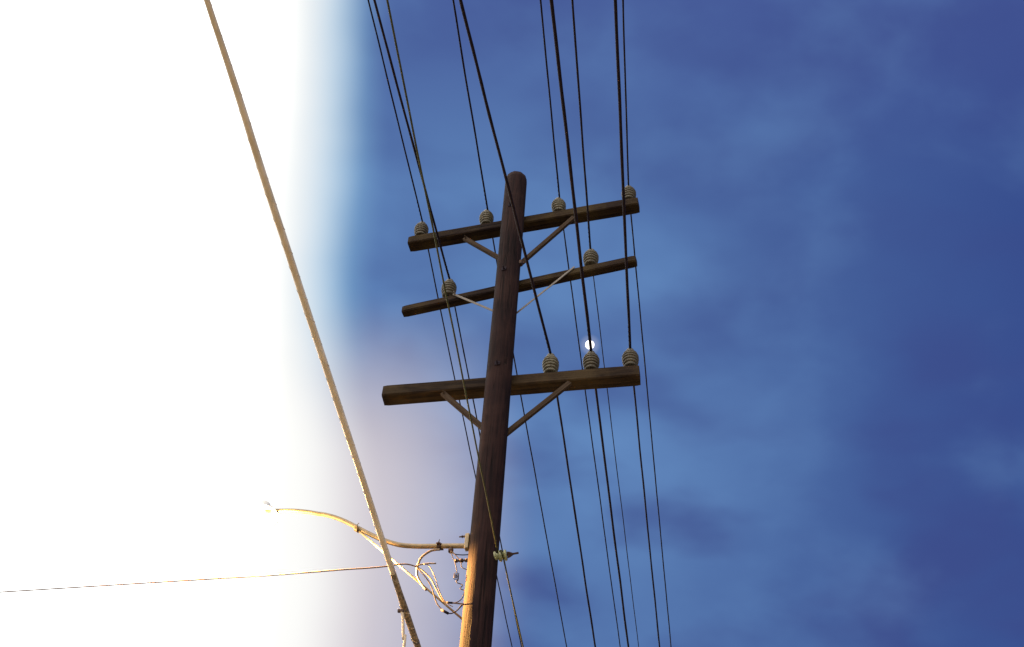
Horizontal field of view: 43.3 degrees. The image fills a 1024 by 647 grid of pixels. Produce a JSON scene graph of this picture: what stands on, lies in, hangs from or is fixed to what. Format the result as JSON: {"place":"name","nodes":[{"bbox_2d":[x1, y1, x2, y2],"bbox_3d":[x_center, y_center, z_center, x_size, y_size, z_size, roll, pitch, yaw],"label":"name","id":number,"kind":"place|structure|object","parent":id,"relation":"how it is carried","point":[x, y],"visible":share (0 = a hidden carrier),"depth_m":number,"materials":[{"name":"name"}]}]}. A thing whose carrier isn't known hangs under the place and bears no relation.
{"place":"outdoors","nodes":[
{"label":"outdoors","id":0,"kind":"place"},
{"bbox_2d":[0,0,1023,646],"label":"sky","id":1,"kind":"structure","parent":0,"point":[828,229],"materials":[{"name":"blue"}]},
{"bbox_2d":[585,341,593,348],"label":"moon","id":2,"kind":"object","parent":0,"point":[587,344],"visible":0.52,"depth_m":5975.38,"materials":[{"name":"white"}]},
{"label":"ground","id":3,"kind":"structure","parent":0,"visible":0},
{"bbox_2d":[382,171,640,646],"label":"utility pole","id":4,"kind":"object","parent":3,"relation":"on","point":[497,386],"visible":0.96,"depth_m":12.00,"materials":[{"name":"brown wood"}]},
{"bbox_2d":[0,563,463,614],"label":"service wire","id":5,"kind":"object","parent":4,"relation":"attached to","point":[441,598],"visible":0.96,"depth_m":10.42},
{"bbox_2d":[204,0,420,646],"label":"telephone cable","id":6,"kind":"object","parent":4,"relation":"attached to","point":[260,167],"visible":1,"depth_m":6.31,"materials":[{"name":"brown rubber"}]},
{"bbox_2d":[397,609,406,646],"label":"drop wire","id":7,"kind":"object","parent":6,"relation":"hanging from","point":[401,611],"visible":1,"depth_m":7.30,"materials":[{"name":"metal"}]},
{"bbox_2d":[244,500,469,619],"bbox_3d":[-1.327,1.885,10.541,2.176,1.534,0.304,-12,-52,14],"label":"street lamp","id":8,"kind":"object","parent":4,"relation":"attached to","point":[262,513],"visible":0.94,"depth_m":10.84,"materials":[{"name":"metal"}]},
{"bbox_2d":[368,0,512,646],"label":"power line","id":9,"kind":"object","parent":4,"relation":"attached to","point":[428,252],"visible":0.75,"depth_m":14.27,"materials":[{"name":"black metal"}]},
{"bbox_2d":[373,0,521,646],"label":"power line","id":10,"kind":"object","parent":4,"relation":"attached to","point":[402,105],"visible":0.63,"depth_m":12.43,"materials":[{"name":"black metal"}]},
{"bbox_2d":[386,0,523,646],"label":"power line","id":11,"kind":"object","parent":4,"relation":"attached to","point":[400,66],"visible":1,"depth_m":8.33,"materials":[{"name":"metal"}]},
{"bbox_2d":[450,550,472,607],"bbox_3d":[-0.383,1.977,10.006,0.106,0.693,0.295,36,-57,-24],"label":"jumper wire","id":12,"kind":"object","parent":4,"relation":"hanging from","point":[455,576],"visible":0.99,"depth_m":10.07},
{"bbox_2d":[452,0,566,646],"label":"power line","id":13,"kind":"object","parent":4,"relation":"attached to","point":[462,58],"visible":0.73,"depth_m":14.15,"materials":[{"name":"black metal"}]},
{"bbox_2d":[459,0,595,646],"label":"power line","id":14,"kind":"object","parent":4,"relation":"attached to","point":[502,166],"visible":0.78,"depth_m":11.34,"materials":[{"name":"black metal"}]},
{"bbox_2d":[540,0,620,646],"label":"power line","id":15,"kind":"object","parent":4,"relation":"attached to","point":[572,291],"visible":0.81,"depth_m":14.79,"materials":[{"name":"black metal"}]},
{"bbox_2d":[549,0,628,646],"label":"power line","id":16,"kind":"object","parent":4,"relation":"attached to","point":[573,194],"visible":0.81,"depth_m":11.34,"materials":[{"name":"black metal"}]},
{"bbox_2d":[571,0,638,646],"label":"power line","id":17,"kind":"object","parent":4,"relation":"attached to","point":[577,73],"visible":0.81,"depth_m":12.67,"materials":[{"name":"black metal"}]},
{"bbox_2d":[614,0,659,646],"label":"power line","id":18,"kind":"object","parent":4,"relation":"attached to","point":[621,153],"visible":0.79,"depth_m":11.20,"materials":[{"name":"black metal"}]},
{"bbox_2d":[622,0,671,646],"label":"power line","id":19,"kind":"object","parent":4,"relation":"attached to","point":[639,301],"visible":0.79,"depth_m":14.89,"materials":[{"name":"black metal"}]}
]}

